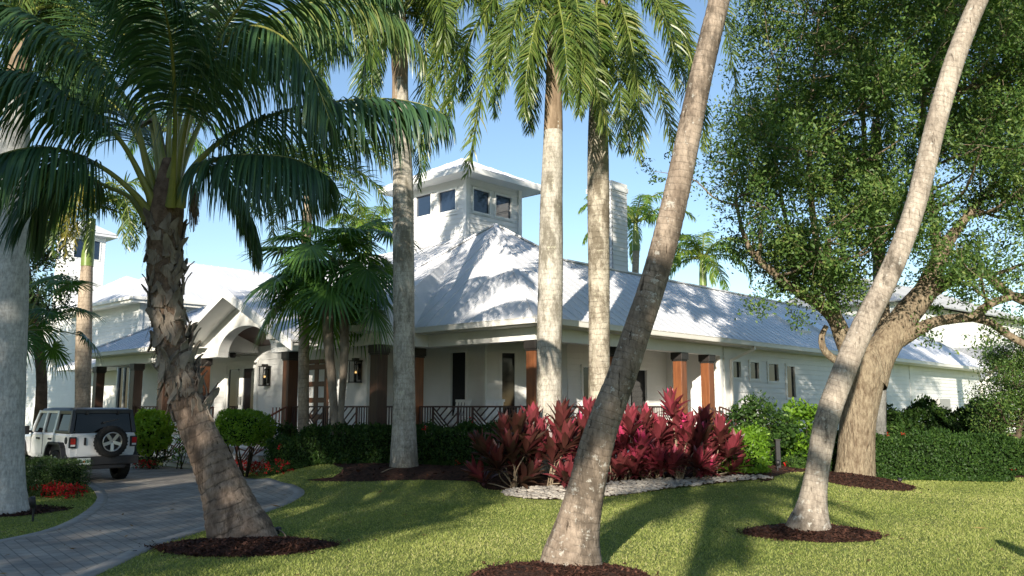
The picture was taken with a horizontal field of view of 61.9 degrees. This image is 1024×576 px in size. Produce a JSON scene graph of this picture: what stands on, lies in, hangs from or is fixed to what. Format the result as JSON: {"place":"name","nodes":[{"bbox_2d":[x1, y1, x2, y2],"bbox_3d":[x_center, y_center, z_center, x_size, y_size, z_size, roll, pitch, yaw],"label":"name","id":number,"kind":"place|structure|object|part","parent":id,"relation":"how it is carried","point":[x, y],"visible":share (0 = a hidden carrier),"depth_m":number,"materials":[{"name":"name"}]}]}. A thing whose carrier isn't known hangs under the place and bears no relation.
{"place":"outdoors","nodes":[
{"label":"outdoors","id":0,"kind":"place"},
{"bbox_2d":[0,463,292,575],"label":"driveway","id":1,"kind":"structure","parent":0,"point":[143,499],"depth_m":13.56,"materials":[{"name":"grey stone"}]},
{"bbox_2d":[0,478,107,542],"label":"drive border","id":2,"kind":"object","parent":1,"relation":"on","point":[101,500],"visible":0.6,"depth_m":14.51,"materials":[{"name":"concrete"}]},
{"bbox_2d":[25,407,138,478],"bbox_3d":[-11.622,4.080,22.523,4.566,1.835,2.160,-7,-11,42],"label":"parked car","id":3,"kind":"object","parent":1,"relation":"on","point":[104,437],"visible":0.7,"depth_m":21.21,"materials":[{"name":"white paint"}]},
{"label":"side window","id":4,"kind":"part","parent":3,"relation":"part of","materials":[{"name":"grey glass"}]},
{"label":"side window","id":5,"kind":"part","parent":3,"relation":"part of","materials":[{"name":"grey glass"}]},
{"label":"side window","id":6,"kind":"part","parent":3,"relation":"part of","materials":[{"name":"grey glass"}]},
{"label":"rear window","id":7,"kind":"part","parent":3,"relation":"part of","materials":[{"name":"black glass"}]},
{"bbox_2d":[134,408,174,468],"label":"clipped shrub","id":8,"kind":"object","parent":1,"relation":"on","point":[153,432],"visible":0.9,"depth_m":25.33,"materials":[{"name":"green plant"}]},
{"bbox_2d":[135,437,174,466],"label":"shrub","id":9,"kind":"object","parent":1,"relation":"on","point":[161,457],"visible":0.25,"depth_m":26.10,"materials":[{"name":"green plant"}]},
{"bbox_2d":[74,477,304,575],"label":"drive border","id":10,"kind":"object","parent":1,"relation":"on","point":[298,492],"visible":0.67,"depth_m":11.89,"materials":[{"name":"concrete"}]},
{"bbox_2d":[0,432,1023,575],"bbox_3d":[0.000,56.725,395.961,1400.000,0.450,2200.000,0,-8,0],"label":"lawn","id":11,"kind":"structure","parent":0,"point":[530,500],"depth_m":12.98,"materials":[{"name":"green plant"}]},
{"bbox_2d":[28,496,35,521],"bbox_3d":[-7.792,3.612,13.840,0.110,0.458,0.149,0,-8,0],"label":"path light","id":12,"kind":"object","parent":11,"relation":"on","point":[32,501],"visible":0.86,"depth_m":13.84,"materials":[{"name":"black plastic"}]},
{"bbox_2d":[0,506,68,516],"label":"mulch bed","id":13,"kind":"object","parent":11,"relation":"on","point":[41,512],"visible":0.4,"depth_m":14.94,"materials":[{"name":"brown wood"}]},
{"bbox_2d":[0,0,159,514],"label":"royal palm","id":14,"kind":"object","parent":13,"relation":"on","point":[14,296],"visible":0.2,"depth_m":15.17,"materials":[{"name":"grey plant"}]},
{"bbox_2d":[25,454,93,496],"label":"hedge","id":15,"kind":"object","parent":11,"relation":"on","point":[38,472],"visible":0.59,"depth_m":18.00,"materials":[{"name":"green plant"}]},
{"bbox_2d":[30,479,89,499],"bbox_3d":[-9.971,4.279,18.017,3.114,0.558,0.881,-4,-9,29],"label":"flower bed","id":16,"kind":"object","parent":11,"relation":"on","point":[61,487],"visible":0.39,"depth_m":17.42,"materials":[{"name":"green plant"}]},
{"bbox_2d":[28,211,95,433],"bbox_3d":[-16.619,0.968,28.005,5.422,9.706,4.276,0,-8,0],"label":"palm tree","id":17,"kind":"object","parent":11,"relation":"on","point":[41,394],"visible":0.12,"depth_m":27.76,"materials":[{"name":"green plant"}]},
{"bbox_2d":[27,274,104,379],"bbox_3d":[-11.707,2.140,20.483,3.425,5.306,3.539,-7,-11,42],"label":"fan palm","id":18,"kind":"object","parent":11,"relation":"on","point":[36,332],"visible":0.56,"depth_m":21.17,"materials":[{"name":"green plant"}]},
{"bbox_2d":[45,167,145,406],"bbox_3d":[-12.982,0.820,25.962,3.907,9.453,3.636,0,-8,0],"label":"slender palm","id":19,"kind":"object","parent":11,"relation":"on","point":[83,361],"visible":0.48,"depth_m":26.10,"materials":[{"name":"green plant"}]},
{"bbox_2d":[132,458,165,468],"bbox_3d":[-10.979,5.306,25.624,1.044,0.597,0.841,-7,-10,41],"label":"flower bed","id":20,"kind":"object","parent":11,"relation":"on","point":[141,463],"visible":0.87,"depth_m":25.53,"materials":[{"name":"green plant"}]},
{"bbox_2d":[89,98,226,409],"bbox_3d":[-14.736,-0.696,34.414,4.911,14.965,4.810,-4,-9,29],"label":"distant palm","id":21,"kind":"object","parent":11,"relation":"on","point":[200,151],"visible":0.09,"depth_m":35.40,"materials":[{"name":"green plant"}]},
{"bbox_2d":[171,424,188,468],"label":"shrub","id":22,"kind":"object","parent":11,"relation":"on","point":[180,457],"visible":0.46,"depth_m":25.51,"materials":[{"name":"green plant"}]},
{"bbox_2d":[163,443,270,471],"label":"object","id":23,"kind":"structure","parent":11,"relation":"on","point":[259,456],"depth_m":25.78,"materials":[{"name":"red plant"}]},
{"bbox_2d":[165,406,213,460],"bbox_3d":[-10.466,4.717,27.699,0.060,1.750,1.595,-7,-11,42],"label":"porch railing","id":24,"kind":"object","parent":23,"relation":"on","point":[212,407],"visible":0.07,"depth_m":27.37,"materials":[{"name":"black metal"}]},
{"bbox_2d":[235,406,286,461],"bbox_3d":[-7.248,4.303,24.727,0.060,1.750,1.595,-7,-11,42],"label":"porch railing","id":25,"kind":"object","parent":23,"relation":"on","point":[272,414],"visible":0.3,"depth_m":24.70,"materials":[{"name":"black metal"}]},
{"bbox_2d":[153,538,337,556],"bbox_3d":[-3.538,3.375,11.286,2.425,0.108,1.461,0,-8,0],"label":"mulch bed","id":26,"kind":"object","parent":11,"relation":"on","point":[260,547],"visible":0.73,"depth_m":10.92,"materials":[{"name":"brown wood"}]},
{"bbox_2d":[0,0,456,538],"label":"coconut palm","id":27,"kind":"object","parent":26,"relation":"on","point":[231,506],"visible":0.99,"depth_m":11.80,"materials":[{"name":"green plant"}]},
{"bbox_2d":[215,408,277,476],"bbox_3d":[-7.233,4.130,22.672,1.780,1.894,1.941,-4,-9,27],"label":"clipped shrub","id":28,"kind":"object","parent":11,"relation":"on","point":[238,427],"visible":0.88,"depth_m":22.29,"materials":[{"name":"green plant"}]},
{"bbox_2d":[235,453,296,476],"bbox_3d":[-6.740,4.754,22.505,1.939,1.040,6.409,3,-9,-22],"label":"flower bed","id":29,"kind":"object","parent":11,"relation":"on","point":[257,463],"visible":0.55,"depth_m":22.58,"materials":[{"name":"green plant"}]},
{"bbox_2d":[275,526,281,533],"bbox_3d":[-3.408,3.563,12.421,0.110,0.166,0.105,0,-8,0],"label":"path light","id":30,"kind":"object","parent":11,"relation":"on","point":[278,528],"visible":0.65,"depth_m":12.42,"materials":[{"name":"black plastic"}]},
{"bbox_2d":[269,420,297,452],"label":"shrub","id":31,"kind":"object","parent":11,"relation":"on","point":[285,428],"visible":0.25,"depth_m":23.55,"materials":[{"name":"green plant"}]},
{"bbox_2d":[226,132,391,433],"bbox_3d":[-5.618,0.224,23.958,4.732,9.671,4.255,-8,-11,44],"label":"slender palm","id":32,"kind":"object","parent":11,"relation":"on","point":[303,388],"visible":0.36,"depth_m":23.83,"materials":[{"name":"green plant"}]},
{"bbox_2d":[323,198,392,252],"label":"distant palm","id":33,"kind":"object","parent":11,"relation":"on","point":[371,216],"visible":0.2,"depth_m":40.25,"materials":[{"name":"green plant"}]},
{"bbox_2d":[25,158,994,460],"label":"house","id":34,"kind":"structure","parent":11,"relation":"on","point":[475,298],"depth_m":29.07,"materials":[{"name":"white paint"}]},
{"bbox_2d":[115,367,130,408],"bbox_3d":[-17.209,4.821,37.715,1.425,2.803,0.135,-7,-11,42],"label":"window","id":35,"kind":"structure","parent":34,"relation":"in","point":[123,374],"depth_m":37.85,"materials":[{"name":"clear glass"}]},
{"bbox_2d":[136,406,157,415],"bbox_3d":[-13.723,4.950,32.217,2.163,0.972,0.060,-7,-11,42],"label":"porch railing","id":36,"kind":"object","parent":34,"relation":"on","point":[137,408],"visible":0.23,"depth_m":32.56,"materials":[{"name":"brown metal"}]},
{"bbox_2d":[226,365,241,417],"bbox_3d":[-10.192,4.058,31.218,1.022,2.425,0.120,-7,-11,42],"label":"glazed door","id":37,"kind":"structure","parent":34,"relation":"in","point":[233,391],"depth_m":31.32,"materials":[{"name":"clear glass"}]},
{"bbox_2d":[228,353,257,357],"bbox_3d":[-9.866,2.063,30.191,1.670,0.820,1.633,0,-8,0],"label":"ceiling fan","id":38,"kind":"object","parent":34,"relation":"hanging from","point":[232,355],"visible":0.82,"depth_m":30.03,"materials":[{"name":"brown metal"}]},
{"bbox_2d":[240,364,255,416],"bbox_3d":[-9.441,3.961,30.520,1.022,2.425,0.120,-7,-11,42],"label":"glazed door","id":39,"kind":"structure","parent":34,"relation":"in","point":[248,374],"depth_m":30.64,"materials":[{"name":"clear glass"}]},
{"bbox_2d":[258,364,270,385],"bbox_3d":[-8.581,3.014,29.591,0.320,0.750,0.320,-7,-11,42],"label":"wall lantern","id":40,"kind":"object","parent":34,"relation":"attached to","point":[264,374],"depth_m":29.51,"materials":[{"name":"brown metal"}]},
{"bbox_2d":[309,359,328,434],"bbox_3d":[-6.356,3.563,27.677,1.425,2.470,0.110,-7,-11,42],"label":"entry door","id":41,"kind":"structure","parent":34,"relation":"in","point":[318,385],"depth_m":27.62,"materials":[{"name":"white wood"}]},
{"bbox_2d":[291,406,368,436],"bbox_3d":[-5.171,3.851,24.319,3.943,0.972,0.060,-7,-11,42],"label":"porch railing","id":42,"kind":"object","parent":34,"relation":"on","point":[356,415],"visible":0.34,"depth_m":24.43,"materials":[{"name":"brown metal"}]},
{"bbox_2d":[348,358,362,382],"bbox_3d":[-4.794,2.519,26.095,0.320,0.750,0.320,-7,-11,43],"label":"wall lantern","id":43,"kind":"object","parent":34,"relation":"attached to","point":[355,371],"depth_m":26.02,"materials":[{"name":"brown metal"}]},
{"bbox_2d":[386,406,392,424],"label":"porch railing","id":44,"kind":"object","parent":34,"relation":"on","point":[389,407],"visible":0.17,"depth_m":23.24,"materials":[{"name":"brown metal"}]},
{"bbox_2d":[438,399,471,426],"bbox_3d":[-1.664,3.819,24.776,0.650,1.158,0.967,-5,-9,33],"label":"rocking chair","id":45,"kind":"object","parent":34,"relation":"on","point":[469,401],"visible":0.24,"depth_m":25.06,"materials":[{"name":"white wood"}]},
{"bbox_2d":[447,349,467,420],"bbox_3d":[-1.639,2.982,26.211,0.888,2.176,0.135,-7,-11,42],"label":"window","id":46,"kind":"structure","parent":34,"relation":"in","point":[458,359],"depth_m":26.32,"materials":[{"name":"black glass"}]},
{"bbox_2d":[419,406,525,434],"bbox_3d":[-1.097,3.639,22.790,4.206,0.972,0.060,-7,-11,43],"label":"porch railing","id":47,"kind":"object","parent":34,"relation":"on","point":[463,407],"visible":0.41,"depth_m":23.10,"materials":[{"name":"brown metal"}]},
{"bbox_2d":[474,399,504,425],"bbox_3d":[-0.638,3.668,23.692,0.650,1.158,0.967,-3,-9,23],"label":"rocking chair","id":48,"kind":"object","parent":34,"relation":"on","point":[497,401],"visible":0.25,"depth_m":24.05,"materials":[{"name":"white wood"}]},
{"bbox_2d":[499,350,517,417],"bbox_3d":[-0.108,3.081,25.430,0.614,2.465,0.135,0,-8,-2],"label":"window","id":49,"kind":"structure","parent":34,"relation":"in","point":[508,359],"depth_m":25.50,"materials":[{"name":"black glass"}]},
{"bbox_2d":[568,406,583,416],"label":"porch railing","id":50,"kind":"object","parent":34,"relation":"on","point":[574,407],"visible":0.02,"depth_m":22.43,"materials":[{"name":"brown metal"}]},
{"bbox_2d":[581,364,588,408],"bbox_3d":[2.482,3.531,26.328,0.135,2.320,1.190,-7,-11,42],"label":"window","id":51,"kind":"structure","parent":34,"relation":"in","point":[584,367],"depth_m":26.19,"materials":[{"name":"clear glass"}]},
{"bbox_2d":[628,367,648,436],"bbox_3d":[4.159,3.779,28.109,0.135,2.320,1.190,-7,-11,42],"label":"window","id":52,"kind":"structure","parent":34,"relation":"in","point":[639,394],"depth_m":28.37,"materials":[{"name":"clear glass"}]},
{"bbox_2d":[625,406,670,424],"bbox_3d":[4.055,3.939,24.950,0.060,0.972,2.963,-7,-11,42],"label":"porch railing","id":53,"kind":"object","parent":34,"relation":"on","point":[653,408],"visible":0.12,"depth_m":25.24,"materials":[{"name":"brown metal"}]},
{"bbox_2d":[709,407,739,428],"bbox_3d":[6.861,4.482,25.766,2.245,1.821,0.060,-7,-11,42],"label":"porch railing","id":54,"kind":"object","parent":34,"relation":"on","point":[715,410],"visible":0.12,"depth_m":26.32,"materials":[{"name":"brown metal"}]},
{"bbox_2d":[733,359,742,379],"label":"window","id":55,"kind":"structure","parent":34,"relation":"in","point":[737,364],"depth_m":29.08,"materials":[{"name":"white glass"}]},
{"bbox_2d":[719,406,769,427],"bbox_3d":[7.552,4.600,26.608,2.395,1.821,0.060,-7,-11,42],"label":"porch railing","id":56,"kind":"object","parent":34,"relation":"on","point":[725,409],"visible":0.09,"depth_m":27.34,"materials":[{"name":"brown metal"}]},
{"bbox_2d":[748,359,760,380],"bbox_3d":[8.460,2.891,29.877,0.105,0.743,0.803,-7,-11,42],"label":"window","id":57,"kind":"structure","parent":34,"relation":"in","point":[754,365],"depth_m":29.94,"materials":[{"name":"white glass"}]},
{"bbox_2d":[766,361,779,383],"bbox_3d":[9.434,3.063,30.907,0.105,0.789,0.942,-7,-11,42],"label":"window","id":58,"kind":"structure","parent":34,"relation":"in","point":[773,369],"depth_m":30.98,"materials":[{"name":"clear glass"}]},
{"bbox_2d":[785,364,796,399],"bbox_3d":[10.396,3.510,31.887,0.105,1.333,0.858,-7,-11,42],"label":"window","id":59,"kind":"structure","parent":34,"relation":"in","point":[790,369],"depth_m":31.99,"materials":[{"name":"white glass"}]},
{"bbox_2d":[480,563,639,575],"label":"mulch bed","id":60,"kind":"object","parent":11,"relation":"on","point":[523,572],"visible":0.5,"depth_m":9.16,"materials":[{"name":"brown wood"}]},
{"bbox_2d":[540,0,729,565],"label":"coconut palm","id":61,"kind":"object","parent":60,"relation":"on","point":[573,537],"visible":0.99,"depth_m":9.88,"materials":[{"name":"beige plant"}]},
{"bbox_2d":[578,191,696,272],"bbox_3d":[5.286,1.308,36.163,5.024,11.476,4.912,0,-8,0],"label":"distant palm","id":62,"kind":"object","parent":11,"relation":"on","point":[634,212],"visible":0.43,"depth_m":36.43,"materials":[{"name":"green plant"}]},
{"bbox_2d":[501,474,774,499],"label":"river rocks","id":63,"kind":"object","parent":11,"relation":"on","point":[611,488],"visible":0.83,"depth_m":17.70,"materials":[{"name":"white stone"}]},
{"bbox_2d":[690,447,719,479],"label":"ti plant","id":64,"kind":"object","parent":63,"relation":"on","point":[713,465],"visible":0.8,"depth_m":18.20,"materials":[{"name":"red plant"}]},
{"bbox_2d":[309,458,1023,489],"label":"mulch bed","id":65,"kind":"object","parent":11,"relation":"on","point":[426,469],"visible":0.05,"depth_m":18.81,"materials":[{"name":"brown wood"}]},
{"bbox_2d":[235,217,429,463],"bbox_3d":[-4.471,1.315,21.709,4.879,6.532,4.630,0,-8,0],"label":"fan palm","id":66,"kind":"object","parent":65,"relation":"on","point":[343,302],"visible":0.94,"depth_m":21.35,"materials":[{"name":"green plant"}]},
{"bbox_2d":[295,0,505,467],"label":"royal palm","id":67,"kind":"object","parent":65,"relation":"on","point":[403,449],"visible":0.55,"depth_m":20.39,"materials":[{"name":"green plant"}]},
{"bbox_2d":[261,417,563,474],"bbox_3d":[-2.491,3.900,20.886,7.933,1.503,1.213,-3,-8,18],"label":"hedge","id":68,"kind":"object","parent":65,"relation":"on","point":[307,447],"visible":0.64,"depth_m":20.96,"materials":[{"name":"green plant"}]},
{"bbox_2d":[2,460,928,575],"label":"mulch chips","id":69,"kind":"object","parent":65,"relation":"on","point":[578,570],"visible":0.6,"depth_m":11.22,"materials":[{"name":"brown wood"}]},
{"bbox_2d":[461,407,547,488],"bbox_3d":[-0.167,3.347,17.839,1.751,1.737,1.371,3,-9,-23],"label":"ti plant","id":70,"kind":"object","parent":65,"relation":"on","point":[491,451],"visible":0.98,"depth_m":17.68,"materials":[{"name":"red plant"}]},
{"bbox_2d":[406,0,643,473],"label":"royal palm","id":71,"kind":"object","parent":65,"relation":"on","point":[556,38],"visible":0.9,"depth_m":19.44,"materials":[{"name":"green plant"}]},
{"bbox_2d":[503,400,554,473],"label":"ti plant","id":72,"kind":"object","parent":65,"relation":"on","point":[534,412],"visible":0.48,"depth_m":18.09,"materials":[{"name":"red plant"}]},
{"bbox_2d":[539,395,583,487],"bbox_3d":[1.089,3.233,17.968,1.192,1.969,1.482,0,-8,0],"label":"ti plant","id":73,"kind":"object","parent":65,"relation":"on","point":[562,437],"visible":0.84,"depth_m":17.85,"materials":[{"name":"red plant"}]},
{"bbox_2d":[547,447,576,483],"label":"ti plant","id":74,"kind":"object","parent":65,"relation":"on","point":[559,469],"visible":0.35,"depth_m":17.77,"materials":[{"name":"red plant"}]},
{"bbox_2d":[562,396,595,459],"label":"ti plant","id":75,"kind":"object","parent":65,"relation":"on","point":[588,404],"visible":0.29,"depth_m":18.69,"materials":[{"name":"red plant"}]},
{"bbox_2d":[608,420,629,480],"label":"ti plant","id":76,"kind":"object","parent":65,"relation":"on","point":[619,469],"visible":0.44,"depth_m":18.11,"materials":[{"name":"red plant"}]},
{"bbox_2d":[609,403,653,479],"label":"ti plant","id":77,"kind":"object","parent":65,"relation":"on","point":[628,427],"visible":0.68,"depth_m":18.12,"materials":[{"name":"red plant"}]},
{"bbox_2d":[618,401,668,478],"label":"ti plant","id":78,"kind":"object","parent":65,"relation":"on","point":[645,415],"visible":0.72,"depth_m":18.21,"materials":[{"name":"red plant"}]},
{"bbox_2d":[561,0,760,466],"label":"royal palm","id":79,"kind":"object","parent":65,"relation":"on","point":[598,213],"visible":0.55,"depth_m":20.23,"materials":[{"name":"green plant"}]},
{"bbox_2d":[640,411,691,478],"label":"ti plant","id":80,"kind":"object","parent":65,"relation":"on","point":[673,457],"visible":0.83,"depth_m":18.19,"materials":[{"name":"red plant"}]},
{"bbox_2d":[657,386,693,477],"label":"ti plant","id":81,"kind":"object","parent":65,"relation":"on","point":[671,406],"visible":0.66,"depth_m":18.71,"materials":[{"name":"red plant"}]},
{"bbox_2d":[661,410,712,478],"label":"ti plant","id":82,"kind":"object","parent":65,"relation":"on","point":[697,436],"visible":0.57,"depth_m":18.50,"materials":[{"name":"red plant"}]},
{"bbox_2d":[681,402,724,476],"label":"ti plant","id":83,"kind":"object","parent":65,"relation":"on","point":[700,451],"visible":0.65,"depth_m":18.36,"materials":[{"name":"red plant"}]},
{"bbox_2d":[705,412,751,476],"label":"ti plant","id":84,"kind":"object","parent":65,"relation":"on","point":[730,443],"visible":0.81,"depth_m":18.48,"materials":[{"name":"red plant"}]},
{"bbox_2d":[712,421,772,473],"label":"clipped shrub","id":85,"kind":"object","parent":65,"relation":"on","point":[756,450],"visible":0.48,"depth_m":18.98,"materials":[{"name":"green plant"}]},
{"bbox_2d":[726,390,799,464],"bbox_3d":[6.419,3.808,22.059,2.024,2.355,1.437,-4,-9,29],"label":"shrub","id":86,"kind":"object","parent":65,"relation":"on","point":[752,407],"visible":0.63,"depth_m":22.00,"materials":[{"name":"green plant"}]},
{"bbox_2d":[774,439,780,467],"bbox_3d":[6.418,4.009,20.592,0.130,0.710,0.130,0,-8,0],"label":"garden post","id":87,"kind":"object","parent":65,"relation":"on","point":[777,450],"visible":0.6,"depth_m":20.56,"materials":[{"name":"black plastic"}]},
{"bbox_2d":[776,460,780,470],"bbox_3d":[6.091,4.094,19.522,0.110,0.312,0.127,0,-8,0],"label":"path light","id":88,"kind":"object","parent":65,"relation":"on","point":[778,462],"visible":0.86,"depth_m":19.51,"materials":[{"name":"black plastic"}]},
{"bbox_2d":[782,454,806,468],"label":"plant","id":89,"kind":"object","parent":65,"relation":"on","point":[798,462],"visible":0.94,"depth_m":21.88,"materials":[{"name":"green plant"}]},
{"bbox_2d":[771,425,838,471],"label":"hedge","id":90,"kind":"object","parent":65,"relation":"on","point":[833,461],"visible":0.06,"depth_m":22.67,"materials":[{"name":"green plant"}]},
{"bbox_2d":[774,397,837,463],"bbox_3d":[7.805,3.998,22.803,1.762,2.186,1.205,0,-8,0],"label":"shrub","id":91,"kind":"object","parent":65,"relation":"on","point":[802,411],"visible":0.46,"depth_m":22.67,"materials":[{"name":"green plant"}]},
{"bbox_2d":[794,75,952,434],"bbox_3d":[10.924,-0.568,25.392,4.657,12.224,4.738,-7,-11,42],"label":"royal palm","id":92,"kind":"object","parent":65,"relation":"on","point":[881,423],"visible":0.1,"depth_m":24.62,"materials":[{"name":"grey plant"}]},
{"bbox_2d":[886,394,999,444],"bbox_3d":[13.825,4.574,27.655,4.435,2.374,1.637,2,-8,-14],"label":"hedge","id":93,"kind":"object","parent":65,"relation":"on","point":[928,411],"visible":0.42,"depth_m":27.30,"materials":[{"name":"green plant"}]},
{"bbox_2d":[956,324,1023,438],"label":"broadleaf tree","id":94,"kind":"object","parent":65,"relation":"on","point":[1004,406],"visible":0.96,"depth_m":23.43,"materials":[{"name":"green plant"}]},
{"bbox_2d":[1001,432,1023,475],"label":"hedge","id":95,"kind":"object","parent":65,"relation":"on","point":[1018,444],"visible":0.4,"depth_m":22.88,"materials":[{"name":"green plant"}]},
{"bbox_2d":[669,231,753,290],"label":"distant palm","id":96,"kind":"object","parent":11,"relation":"on","point":[694,245],"visible":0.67,"depth_m":38.25,"materials":[{"name":"green plant"}]},
{"bbox_2d":[746,525,881,542],"bbox_3d":[4.350,3.530,12.468,1.930,0.128,1.562,0,-8,0],"label":"mulch bed","id":97,"kind":"object","parent":11,"relation":"on","point":[803,534],"visible":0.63,"depth_m":12.03,"materials":[{"name":"brown wood"}]},
{"bbox_2d":[785,0,988,530],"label":"coconut palm","id":98,"kind":"object","parent":97,"relation":"on","point":[810,512],"visible":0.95,"depth_m":12.79,"materials":[{"name":"beige plant"}]},
{"bbox_2d":[636,0,1023,476],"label":"live oak","id":99,"kind":"object","parent":11,"relation":"on","point":[871,73],"visible":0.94,"depth_m":20.61,"materials":[{"name":"green plant"}]},
{"bbox_2d":[828,472,913,490],"bbox_3d":[7.894,4.320,19.130,2.321,0.320,2.080,0,-8,0],"label":"mulch bed","id":100,"kind":"object","parent":11,"relation":"on","point":[877,485],"visible":0.62,"depth_m":18.48,"materials":[{"name":"brown wood"}]},
{"bbox_2d":[782,278,1023,347],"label":"neighbour house","id":101,"kind":"structure","parent":11,"relation":"on","point":[952,337],"depth_m":73.63,"materials":[{"name":"white paint"}]},
{"bbox_2d":[956,323,963,343],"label":"window","id":102,"kind":"structure","parent":101,"relation":"in","point":[956,323],"depth_m":73.23,"materials":[{"name":"white glass"}]},
{"bbox_2d":[875,426,1016,481],"bbox_3d":[10.905,4.245,21.944,3.598,1.418,1.288,-1,-8,10],"label":"hedge","id":103,"kind":"object","parent":11,"relation":"on","point":[980,457],"visible":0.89,"depth_m":21.51,"materials":[{"name":"green plant"}]},
{"bbox_2d":[907,5,1023,239],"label":"broadleaf tree","id":104,"kind":"object","parent":11,"relation":"on","point":[989,219],"visible":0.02,"depth_m":34.64,"materials":[{"name":"green plant"}]},
{"bbox_2d":[953,345,1019,431],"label":"neighbour house","id":105,"kind":"structure","parent":11,"relation":"on","point":[965,351],"depth_m":64.31,"materials":[{"name":"white"}]},
{"bbox_2d":[0,0,1023,358],"label":"sky","id":106,"kind":"structure","parent":0,"point":[503,148],"materials":[{"name":"blue"}]}
]}

